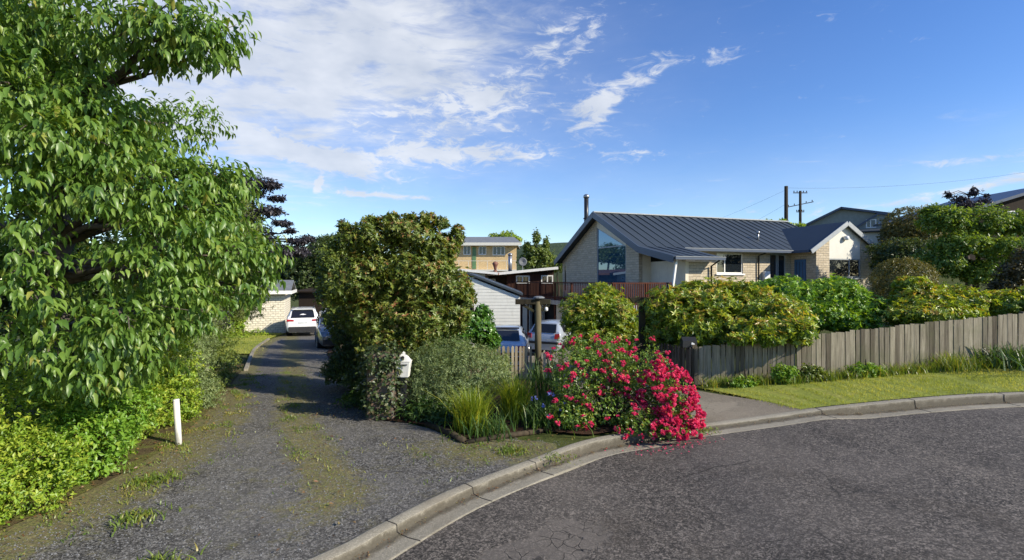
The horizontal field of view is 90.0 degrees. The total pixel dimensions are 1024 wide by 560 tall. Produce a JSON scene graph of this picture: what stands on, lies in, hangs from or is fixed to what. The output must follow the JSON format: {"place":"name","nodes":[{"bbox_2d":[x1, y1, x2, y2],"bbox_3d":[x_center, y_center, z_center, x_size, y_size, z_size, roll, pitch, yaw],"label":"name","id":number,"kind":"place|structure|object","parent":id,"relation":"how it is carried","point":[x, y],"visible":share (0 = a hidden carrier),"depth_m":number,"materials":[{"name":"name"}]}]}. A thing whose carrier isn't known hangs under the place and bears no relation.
{"place":"outdoors","nodes":[
{"label":"outdoors","id":0,"kind":"place"},
{"bbox_2d":[0,363,245,529],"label":"verge soil","id":1,"kind":"structure","parent":0,"point":[143,451],"depth_m":7.12,"materials":[{"name":"brown soil"}]},
{"bbox_2d":[0,331,119,525],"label":"privet hedge","id":2,"kind":"object","parent":1,"relation":"on","point":[15,463],"visible":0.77,"depth_m":5.73,"materials":[{"name":"green plant"}]},
{"bbox_2d":[16,336,162,492],"bbox_3d":[-5.626,1.676,6.913,1.542,1.960,2.165,0,0,-41],"label":"leafy shrub","id":3,"kind":"object","parent":1,"relation":"on","point":[110,415],"visible":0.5,"depth_m":6.52,"materials":[{"name":"green plant"}]},
{"bbox_2d":[39,309,215,439],"bbox_3d":[-6.258,1.524,8.522,1.953,2.271,2.346,0,0,10],"label":"yellow green shrub","id":4,"kind":"object","parent":1,"relation":"on","point":[182,383],"visible":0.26,"depth_m":8.62,"materials":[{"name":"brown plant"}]},
{"bbox_2d":[166,306,227,410],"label":"wispy shrub","id":5,"kind":"object","parent":1,"relation":"on","point":[206,387],"visible":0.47,"depth_m":9.87,"materials":[{"name":"green plant"}]},
{"bbox_2d":[131,196,278,382],"bbox_3d":[-7.305,0.160,11.841,2.947,5.175,2.791,0,0,24],"label":"feathery tree","id":6,"kind":"object","parent":1,"relation":"on","point":[251,316],"visible":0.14,"depth_m":11.72,"materials":[{"name":"green plant"}]},
{"bbox_2d":[166,350,247,408],"bbox_3d":[-8.077,2.437,13.643,1.657,0.854,8.542,0,0,-25],"label":"fern cover","id":7,"kind":"object","parent":1,"relation":"on","point":[227,366],"visible":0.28,"depth_m":13.71,"materials":[{"name":"green plant"}]},
{"bbox_2d":[201,306,233,353],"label":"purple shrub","id":8,"kind":"object","parent":1,"relation":"on","point":[223,320],"visible":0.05,"depth_m":14.13,"materials":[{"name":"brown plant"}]},
{"bbox_2d":[216,332,285,354],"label":"lawn","id":9,"kind":"structure","parent":0,"point":[250,346],"depth_m":24.93,"materials":[{"name":"green plant"}]},
{"bbox_2d":[224,313,272,337],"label":"golden shrub","id":10,"kind":"object","parent":9,"relation":"on","point":[243,326],"visible":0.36,"depth_m":29.92,"materials":[{"name":"green plant"}]},
{"bbox_2d":[0,332,563,559],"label":"driveway","id":11,"kind":"structure","parent":0,"point":[284,352],"depth_m":6.33,"materials":[{"name":"grey gravel"}]},
{"bbox_2d":[89,500,181,540],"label":"weed tuft","id":12,"kind":"object","parent":11,"relation":"on","point":[146,514],"visible":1,"depth_m":5.27,"materials":[{"name":"green plant"}]},
{"bbox_2d":[117,466,198,490],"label":"weed tuft","id":13,"kind":"object","parent":11,"relation":"on","point":[149,478],"visible":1,"depth_m":6.30,"materials":[{"name":"green plant"}]},
{"bbox_2d":[136,542,209,559],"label":"weed tuft","id":14,"kind":"object","parent":11,"relation":"on","point":[153,557],"visible":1,"depth_m":4.49,"materials":[{"name":"green plant"}]},
{"bbox_2d":[1,371,574,559],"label":"weeds","id":15,"kind":"object","parent":11,"relation":"on","point":[205,427],"visible":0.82,"depth_m":7.52,"materials":[{"name":"green plant"}]},
{"bbox_2d":[1,364,579,556],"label":"leaf litter","id":16,"kind":"object","parent":11,"relation":"on","point":[208,439],"visible":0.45,"depth_m":7.63,"materials":[{"name":"brown plant"}]},
{"bbox_2d":[286,306,317,335],"bbox_3d":[-13.352,2.538,32.815,1.940,1.768,4.850,0,0,-21],"label":"parked car","id":17,"kind":"object","parent":11,"relation":"on","point":[301,319],"visible":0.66,"depth_m":30.67,"materials":[{"name":"white metal"}]},
{"bbox_2d":[315,310,345,347],"bbox_3d":[-8.357,2.269,24.495,1.940,1.768,4.850,0,0,-22],"label":"parked car","id":18,"kind":"object","parent":11,"relation":"on","point":[322,340],"visible":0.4,"depth_m":22.49,"materials":[{"name":"grey metal"}]},
{"bbox_2d":[327,346,420,367],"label":"bark mulch","id":19,"kind":"object","parent":11,"relation":"on","point":[330,349],"visible":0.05,"depth_m":20.85,"materials":[{"name":"wood"}]},
{"bbox_2d":[312,231,370,346],"bbox_3d":[-5.217,0.593,15.965,2.037,4.691,1.971,0,0,0],"label":"laurel tree","id":20,"kind":"object","parent":19,"relation":"on","point":[327,257],"visible":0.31,"depth_m":15.56,"materials":[{"name":"green plant"}]},
{"bbox_2d":[492,443,532,456],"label":"weed tuft","id":21,"kind":"object","parent":11,"relation":"on","point":[508,450],"visible":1,"depth_m":7.34,"materials":[{"name":"green plant"}]},
{"bbox_2d":[208,242,567,279],"bbox_3d":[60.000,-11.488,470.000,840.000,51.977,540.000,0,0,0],"label":"hills","id":22,"kind":"structure","parent":0,"point":[557,248],"depth_m":276.59,"materials":[{"name":"green plant"}]},
{"bbox_2d":[352,377,626,439],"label":"garden soil","id":23,"kind":"structure","parent":0,"point":[607,427],"depth_m":8.57,"materials":[{"name":"brown soil"}]},
{"bbox_2d":[319,304,399,394],"bbox_3d":[-3.369,1.599,11.630,1.991,2.340,4.060,0,0,-15],"label":"dark shrub","id":24,"kind":"object","parent":23,"relation":"on","point":[340,365],"visible":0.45,"depth_m":11.81,"materials":[{"name":"green plant"}]},
{"bbox_2d":[353,337,412,420],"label":"shrub","id":25,"kind":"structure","parent":23,"relation":"on","point":[382,396],"depth_m":9.11,"materials":[{"name":"leaf"},{"name":"brown bark"}]},
{"bbox_2d":[331,382,459,427],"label":"dark ground cover","id":26,"kind":"object","parent":23,"relation":"on","point":[435,413],"visible":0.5,"depth_m":9.02,"materials":[{"name":"green plant"}]},
{"bbox_2d":[324,209,477,363],"bbox_3d":[-2.378,0.598,11.069,3.308,4.319,2.106,0,0,0],"label":"magnolia tree","id":27,"kind":"object","parent":23,"relation":"on","point":[446,297],"visible":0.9,"depth_m":10.75,"materials":[{"name":"green plant"}]},
{"bbox_2d":[396,351,411,416],"bbox_3d":[-1.970,1.956,9.297,0.272,1.320,0.224,0,0,0],"label":"letterbox","id":28,"kind":"object","parent":23,"relation":"on","point":[406,362],"visible":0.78,"depth_m":9.25,"materials":[{"name":"white metal"}]},
{"bbox_2d":[424,422,466,442],"bbox_3d":[-1.078,2.458,8.272,0.156,0.135,1.170,0,0,-37],"label":"edging log","id":29,"kind":"object","parent":23,"relation":"on","point":[453,435],"visible":0.83,"depth_m":8.19,"materials":[{"name":"wood"}]},
{"bbox_2d":[414,303,501,366],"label":"camellia shrub","id":30,"kind":"object","parent":23,"relation":"on","point":[482,325],"visible":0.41,"depth_m":13.23,"materials":[{"name":"green plant"}]},
{"bbox_2d":[403,333,523,416],"bbox_3d":[-1.004,1.863,9.932,2.463,1.647,2.028,0,0,-20],"label":"grey green shrub","id":31,"kind":"object","parent":23,"relation":"on","point":[451,373],"visible":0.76,"depth_m":9.60,"materials":[{"name":"brown plant"}]},
{"bbox_2d":[426,383,510,434],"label":"grass clump","id":32,"kind":"object","parent":23,"relation":"on","point":[467,407],"visible":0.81,"depth_m":8.27,"materials":[{"name":"green plant"}]},
{"bbox_2d":[439,405,529,442],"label":"lily clump","id":33,"kind":"object","parent":23,"relation":"on","point":[501,428],"visible":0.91,"depth_m":8.05,"materials":[{"name":"green plant"}]},
{"bbox_2d":[465,428,543,443],"bbox_3d":[-0.100,2.445,8.029,1.335,0.100,0.090,0,0,-26],"label":"edging log","id":34,"kind":"object","parent":23,"relation":"on","point":[517,434],"visible":0.86,"depth_m":8.02,"materials":[{"name":"brown wood"}]},
{"bbox_2d":[482,372,554,420],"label":"grass clump","id":35,"kind":"object","parent":23,"relation":"on","point":[517,392],"visible":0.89,"depth_m":9.04,"materials":[{"name":"green plant"}]},
{"bbox_2d":[517,347,576,406],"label":"gladiolus clump","id":36,"kind":"object","parent":23,"relation":"on","point":[535,372],"visible":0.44,"depth_m":10.15,"materials":[{"name":"green leaf"},{"name":"petal"}]},
{"bbox_2d":[501,391,604,436],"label":"iris clump","id":37,"kind":"object","parent":23,"relation":"on","point":[537,415],"visible":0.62,"depth_m":8.57,"materials":[{"name":"green plant"}]},
{"bbox_2d":[543,332,706,441],"bbox_3d":[1.790,1.713,8.634,2.562,1.558,2.199,0,0,0],"label":"rose bush","id":38,"kind":"object","parent":23,"relation":"in","point":[668,409],"visible":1,"depth_m":8.44,"materials":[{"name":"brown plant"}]},
{"bbox_2d":[0,269,1023,529],"bbox_3d":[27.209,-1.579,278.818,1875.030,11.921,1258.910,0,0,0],"label":"ground","id":39,"kind":"structure","parent":0,"point":[562,439],"depth_m":11.29,"materials":[{"name":"green plant"}]},
{"bbox_2d":[0,208,138,404],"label":"dark hedge tree","id":40,"kind":"object","parent":39,"relation":"on","point":[6,304],"visible":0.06,"depth_m":10.04,"materials":[{"name":"green plant"}]},
{"bbox_2d":[0,0,296,440],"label":"cherry tree","id":41,"kind":"object","parent":39,"relation":"on","point":[97,162],"visible":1,"depth_m":6.13,"materials":[{"name":"green plant"}]},
{"bbox_2d":[100,228,208,377],"bbox_3d":[-9.639,0.475,13.553,3.374,4.696,3.291,0,0,0],"label":"dark hedge tree","id":42,"kind":"object","parent":39,"relation":"on","point":[110,238],"depth_m":13.23,"materials":[{"name":"green plant"}]},
{"bbox_2d":[173,399,181,444],"bbox_3d":[-5.053,2.227,7.740,0.142,0.857,0.092,0,0,0],"label":"marker post","id":43,"kind":"object","parent":39,"relation":"on","point":[177,421],"visible":0.83,"depth_m":7.71,"materials":[{"name":"white paint"}]},
{"bbox_2d":[244,338,269,370],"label":"lawn kerb","id":44,"kind":"structure","parent":39,"relation":"on","point":[247,365],"depth_m":18.96,"materials":[{"name":"concrete"}]},
{"bbox_2d":[224,280,296,332],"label":"block garage","id":45,"kind":"structure","parent":39,"relation":"on","point":[274,319],"depth_m":33.79,"materials":[{"name":"beige brick"}]},
{"bbox_2d":[209,172,315,334],"bbox_3d":[-15.984,-1.408,30.271,8.343,9.912,4.007,0,0,16],"label":"conifer tree","id":46,"kind":"object","parent":39,"relation":"on","point":[298,251],"visible":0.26,"depth_m":29.94,"materials":[{"name":"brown plant"}]},
{"bbox_2d":[274,233,339,300],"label":"dark tree","id":47,"kind":"object","parent":39,"relation":"on","point":[300,271],"visible":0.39,"depth_m":45.00,"materials":[{"name":"green plant"}]},
{"bbox_2d":[297,287,326,313],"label":"dark shed","id":48,"kind":"structure","parent":39,"relation":"on","point":[307,297],"depth_m":42.00,"materials":[{"name":"wood"}]},
{"bbox_2d":[458,269,498,277],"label":"cream outbuilding","id":49,"kind":"structure","parent":39,"relation":"on","point":[482,273],"depth_m":36.55,"materials":[{"name":"white paint"}]},
{"bbox_2d":[443,237,521,272],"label":"yellow house","id":50,"kind":"structure","parent":39,"relation":"on","point":[481,253],"depth_m":62.00,"materials":[{"name":"brick"}]},
{"bbox_2d":[463,246,470,254],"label":"window","id":51,"kind":"structure","parent":50,"relation":"in","point":[466,249],"depth_m":61.99,"materials":[{"name":"grey glass"}]},
{"bbox_2d":[472,247,475,268],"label":"door","id":52,"kind":"structure","parent":50,"relation":"in","point":[473,248],"depth_m":61.94,"materials":[{"name":"green paint"}]},
{"bbox_2d":[493,246,504,254],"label":"window","id":53,"kind":"structure","parent":50,"relation":"in","point":[497,250],"depth_m":61.99,"materials":[{"name":"white glass"}]},
{"bbox_2d":[463,273,522,343],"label":"weatherboard garage","id":54,"kind":"structure","parent":39,"relation":"on","point":[498,298],"depth_m":26.99,"materials":[{"name":"white painted timber weatherboard"},{"name":"grey steel"},{"name":"glass"}]},
{"bbox_2d":[465,346,534,378],"bbox_3d":[-0.336,2.381,14.156,1.936,1.169,0.160,0,0,8],"label":"picket fence","id":55,"kind":"object","parent":39,"relation":"on","point":[522,353],"visible":0.33,"depth_m":14.04,"materials":[{"name":"grey wood"}]},
{"bbox_2d":[488,230,522,242],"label":"roundtop tree","id":56,"kind":"object","parent":39,"relation":"on","point":[507,233],"visible":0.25,"depth_m":79.36,"materials":[{"name":"green plant"}]},
{"bbox_2d":[487,253,557,326],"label":"brown house","id":57,"kind":"structure","parent":39,"relation":"on","point":[509,277],"depth_m":40.50,"materials":[{"name":"dark brown timber"},{"name":"white paint"},{"name":"glass"}]},
{"bbox_2d":[516,276,529,281],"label":"window","id":58,"kind":"structure","parent":57,"relation":"in","point":[518,278],"depth_m":40.48,"materials":[{"name":"white paint"}]},
{"bbox_2d":[541,275,552,283],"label":"window","id":59,"kind":"structure","parent":57,"relation":"in","point":[551,276],"depth_m":40.47,"materials":[{"name":"white paint"}]},
{"bbox_2d":[515,296,550,379],"bbox_3d":[0.570,1.681,13.950,0.960,2.485,0.320,0,0,0],"label":"gate post","id":60,"kind":"object","parent":39,"relation":"on","point":[537,301],"visible":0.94,"depth_m":13.88,"materials":[{"name":"brown wood"}]},
{"bbox_2d":[516,227,556,269],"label":"slender tree","id":61,"kind":"object","parent":39,"relation":"on","point":[535,257],"visible":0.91,"depth_m":46.64,"materials":[{"name":"green plant"}]},
{"bbox_2d":[543,350,550,377],"bbox_3d":[0.986,2.303,13.983,0.272,0.770,0.074,0,0,0],"label":"picket fence","id":62,"kind":"object","parent":39,"relation":"on","point":[544,359],"visible":0.47,"depth_m":13.95,"materials":[{"name":"grey wood"}]},
{"bbox_2d":[533,256,562,295],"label":"hedge tree","id":63,"kind":"object","parent":39,"relation":"on","point":[560,266],"visible":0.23,"depth_m":49.49,"materials":[{"name":"green plant"}]},
{"bbox_2d":[558,282,646,363],"bbox_3d":[2.987,1.467,16.215,3.072,2.886,2.574,0,0,0],"label":"rhododendron","id":64,"kind":"object","parent":39,"relation":"on","point":[594,310],"visible":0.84,"depth_m":15.79,"materials":[{"name":"green plant"}]},
{"bbox_2d":[628,297,659,377],"bbox_3d":[3.359,1.584,13.000,0.793,2.288,0.150,0,0,0],"label":"gate post","id":65,"kind":"object","parent":39,"relation":"on","point":[641,318],"visible":0.49,"depth_m":12.93,"materials":[{"name":"wood"}]},
{"bbox_2d":[634,341,691,384],"bbox_3d":[3.640,2.128,12.508,0.129,1.238,2.159,0,0,-21],"label":"picket fence","id":66,"kind":"object","parent":39,"relation":"on","point":[680,354],"visible":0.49,"depth_m":11.97,"materials":[{"name":"grey wood"}]},
{"bbox_2d":[307,392,1023,559],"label":"kerb","id":67,"kind":"structure","parent":39,"relation":"on","point":[365,542],"depth_m":6.97,"materials":[{"name":"concrete"}]},
{"bbox_2d":[530,451,581,466],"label":"weed tuft","id":68,"kind":"object","parent":67,"relation":"on","point":[555,455],"visible":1,"depth_m":7.00,"materials":[{"name":"green plant"}]},
{"bbox_2d":[604,434,722,455],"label":"fallen petals","id":69,"kind":"object","parent":67,"relation":"on","point":[670,445],"visible":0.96,"depth_m":7.58,"materials":[{"name":"plant"}]},
{"bbox_2d":[353,402,1010,559],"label":"gutter litter","id":70,"kind":"object","parent":67,"relation":"on","point":[624,447],"visible":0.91,"depth_m":6.98,"materials":[{"name":"brown plant"}]},
{"bbox_2d":[386,393,1019,540],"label":"kerb joint dirt","id":71,"kind":"structure","parent":67,"relation":"on","point":[552,474],"depth_m":6.13,"materials":[{"name":"brown soil"}]},
{"bbox_2d":[679,337,696,384],"bbox_3d":[4.020,1.875,11.678,0.320,1.160,0.244,0,0,0],"label":"letterbox","id":72,"kind":"object","parent":39,"relation":"on","point":[686,342],"visible":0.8,"depth_m":11.57,"materials":[{"name":"black metal"}]},
{"bbox_2d":[514,194,875,332],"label":"brick house","id":73,"kind":"structure","parent":39,"relation":"on","point":[636,254],"depth_m":30.86,"materials":[{"name":"brick"},{"name":"steel"},{"name":"glass"}]},
{"bbox_2d":[597,228,625,298],"bbox_3d":[6.010,-1.014,30.900,0.090,4.627,3.400,0,0,-19],"label":"window","id":74,"kind":"structure","parent":73,"relation":"in","point":[611,253],"depth_m":31.00,"materials":[{"name":"blue glass"}]},
{"bbox_2d":[716,253,744,274],"bbox_3d":[12.819,-0.935,30.143,2.100,1.290,0.220,0,0,-19],"label":"window","id":75,"kind":"structure","parent":73,"relation":"in","point":[732,265],"depth_m":30.22,"materials":[{"name":"white paint"}]},
{"bbox_2d":[770,254,784,278],"bbox_3d":[16.257,-0.825,31.431,1.280,1.510,0.080,0,0,-19],"label":"window","id":76,"kind":"structure","parent":73,"relation":"in","point":[777,261],"depth_m":31.41,"materials":[{"name":"grey glass"}]},
{"bbox_2d":[794,259,805,281],"bbox_3d":[17.505,-0.020,31.068,0.170,2.440,0.760,0,0,-19],"label":"door","id":77,"kind":"structure","parent":73,"relation":"in","point":[799,265],"depth_m":30.99,"materials":[{"name":"blue wood"}]},
{"bbox_2d":[829,258,862,278],"bbox_3d":[20.059,-0.665,30.844,2.760,1.230,0.220,0,0,-19],"label":"window","id":78,"kind":"structure","parent":73,"relation":"in","point":[847,268],"depth_m":30.94,"materials":[{"name":"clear glass"}]},
{"bbox_2d":[637,275,819,352],"bbox_3d":[5.226,1.167,12.400,4.265,2.588,3.479,0,0,0],"label":"rhododendron","id":79,"kind":"object","parent":39,"relation":"on","point":[728,312],"visible":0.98,"depth_m":12.10,"materials":[{"name":"green plant"}]},
{"bbox_2d":[765,217,805,226],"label":"tall shrub","id":80,"kind":"object","parent":39,"relation":"on","point":[798,224],"visible":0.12,"depth_m":47.85,"materials":[{"name":"green plant"}]},
{"bbox_2d":[784,186,787,220],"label":"power pole","id":81,"kind":"object","parent":39,"relation":"on","point":[785,202],"visible":0.34,"depth_m":57.82,"materials":[{"name":"brown wood"}]},
{"bbox_2d":[788,191,813,222],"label":"power pole","id":82,"kind":"object","parent":39,"relation":"on","point":[800,210],"visible":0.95,"depth_m":65.93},
{"bbox_2d":[750,273,888,334],"bbox_3d":[9.107,0.949,15.312,3.762,2.353,2.982,0,0,0],"label":"rhododendron","id":83,"kind":"object","parent":39,"relation":"on","point":[838,303],"visible":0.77,"depth_m":14.68,"materials":[{"name":"green plant"}]},
{"bbox_2d":[806,207,890,254],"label":"grey house","id":84,"kind":"structure","parent":39,"relation":"on","point":[863,221],"depth_m":55.09,"materials":[{"name":"white paint"}]},
{"bbox_2d":[866,219,875,227],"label":"window","id":85,"kind":"structure","parent":84,"relation":"in","point":[869,224],"depth_m":53.96,"materials":[{"name":"white glass"}]},
{"bbox_2d":[697,364,1023,409],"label":"verge","id":86,"kind":"structure","parent":39,"relation":"on","point":[764,390],"depth_m":9.78,"materials":[{"name":"green plant"}]},
{"bbox_2d":[724,369,761,387],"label":"weed clump","id":87,"kind":"object","parent":86,"relation":"on","point":[748,381],"visible":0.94,"depth_m":10.80,"materials":[{"name":"green plant"}]},
{"bbox_2d":[691,339,795,385],"bbox_3d":[5.155,1.931,11.374,2.252,1.293,0.180,0,0,9],"label":"board fence","id":88,"kind":"object","parent":86,"relation":"on","point":[701,369],"visible":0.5,"depth_m":11.34,"materials":[{"name":"grey wood"}]},
{"bbox_2d":[770,361,798,383],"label":"weed clump","id":89,"kind":"object","parent":86,"relation":"on","point":[788,372],"visible":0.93,"depth_m":10.77,"materials":[{"name":"green plant"}]},
{"bbox_2d":[796,362,830,381],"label":"weed clump","id":90,"kind":"object","parent":86,"relation":"on","point":[806,369],"visible":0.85,"depth_m":10.77,"materials":[{"name":"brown plant"}]},
{"bbox_2d":[699,355,1010,388],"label":"fence foot weeds","id":91,"kind":"object","parent":86,"relation":"on","point":[840,375],"visible":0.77,"depth_m":10.74,"materials":[{"name":"green plant"}]},
{"bbox_2d":[844,359,887,377],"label":"weed clump","id":92,"kind":"object","parent":86,"relation":"on","point":[869,368],"visible":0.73,"depth_m":10.78,"materials":[{"name":"green plant"}]},
{"bbox_2d":[796,311,1023,376],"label":"board fence","id":93,"kind":"object","parent":86,"relation":"on","point":[839,350],"visible":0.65,"depth_m":11.14,"materials":[{"name":"grey wood"}]},
{"bbox_2d":[912,350,990,373],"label":"grass tussock","id":94,"kind":"object","parent":86,"relation":"on","point":[955,359],"depth_m":10.68,"materials":[{"name":"green plant"}]},
{"bbox_2d":[961,342,1023,371],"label":"flax clump","id":95,"kind":"object","parent":86,"relation":"on","point":[1013,359],"visible":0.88,"depth_m":10.64,"materials":[{"name":"green plant"}]},
{"bbox_2d":[866,256,943,304],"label":"round shrub","id":96,"kind":"object","parent":39,"relation":"on","point":[878,288],"visible":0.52,"depth_m":18.85,"materials":[{"name":"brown plant"}]},
{"bbox_2d":[864,204,947,275],"bbox_3d":[23.656,-1.755,30.464,4.965,5.505,3.688,0,0,-42],"label":"domed tree","id":97,"kind":"object","parent":39,"relation":"on","point":[906,227],"visible":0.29,"depth_m":30.54,"materials":[{"name":"green plant"}]},
{"bbox_2d":[861,235,965,277],"bbox_3d":[21.221,-0.573,26.913,4.235,3.589,3.098,0,0,0],"label":"dark evergreen","id":98,"kind":"object","parent":39,"relation":"on","point":[901,250],"visible":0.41,"depth_m":26.65,"materials":[{"name":"green plant"}]},
{"bbox_2d":[880,275,1003,326],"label":"rhododendron","id":99,"kind":"object","parent":39,"relation":"on","point":[916,300],"visible":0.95,"depth_m":13.93,"materials":[{"name":"green plant"}]},
{"bbox_2d":[873,188,1023,263],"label":"dark house","id":100,"kind":"structure","parent":39,"relation":"on","point":[1012,200],"depth_m":40.00,"materials":[{"name":"white paint"}]},
{"bbox_2d":[910,201,1023,292],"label":"maple tree","id":101,"kind":"object","parent":39,"relation":"on","point":[961,224],"visible":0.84,"depth_m":21.36,"materials":[{"name":"green plant"}]},
{"bbox_2d":[942,185,995,291],"bbox_3d":[24.002,-1.979,27.055,2.534,6.041,1.568,0,0,0],"label":"purple tree","id":102,"kind":"object","parent":39,"relation":"on","point":[972,192],"visible":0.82,"depth_m":26.89,"materials":[{"name":"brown plant"}]},
{"bbox_2d":[977,285,1023,335],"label":"rhododendron","id":103,"kind":"object","parent":39,"relation":"on","point":[1013,302],"visible":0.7,"depth_m":13.88,"materials":[{"name":"green plant"}]},
{"bbox_2d":[981,245,1023,291],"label":"russet shrub","id":104,"kind":"object","parent":39,"relation":"on","point":[1007,278],"visible":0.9,"depth_m":16.98,"materials":[{"name":"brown plant"}]},
{"bbox_2d":[0,0,1023,279],"label":"sky","id":105,"kind":"structure","parent":0,"point":[486,116],"materials":[{"name":"blue"}]},
{"bbox_2d":[476,348,809,432],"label":"concrete path","id":106,"kind":"structure","parent":0,"point":[717,407],"depth_m":9.20,"materials":[{"name":"grey concrete"}]},
{"bbox_2d":[495,325,529,364],"bbox_3d":[-0.222,2.423,19.552,1.750,1.433,4.390,0,0,3],"label":"parked car","id":107,"kind":"object","parent":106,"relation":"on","point":[514,336],"visible":0.25,"depth_m":18.13,"materials":[{"name":"blue metal"}]},
{"bbox_2d":[527,319,571,351],"bbox_3d":[2.288,2.644,24.700,1.720,1.533,3.945,0,0,28],"label":"parked car","id":108,"kind":"object","parent":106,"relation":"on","point":[552,331],"visible":0.37,"depth_m":23.03,"materials":[{"name":"silver metal"}]},
{"bbox_2d":[393,407,1023,559],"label":"road","id":109,"kind":"structure","parent":0,"point":[947,485],"depth_m":5.59,"materials":[{"name":"grey asphalt"}]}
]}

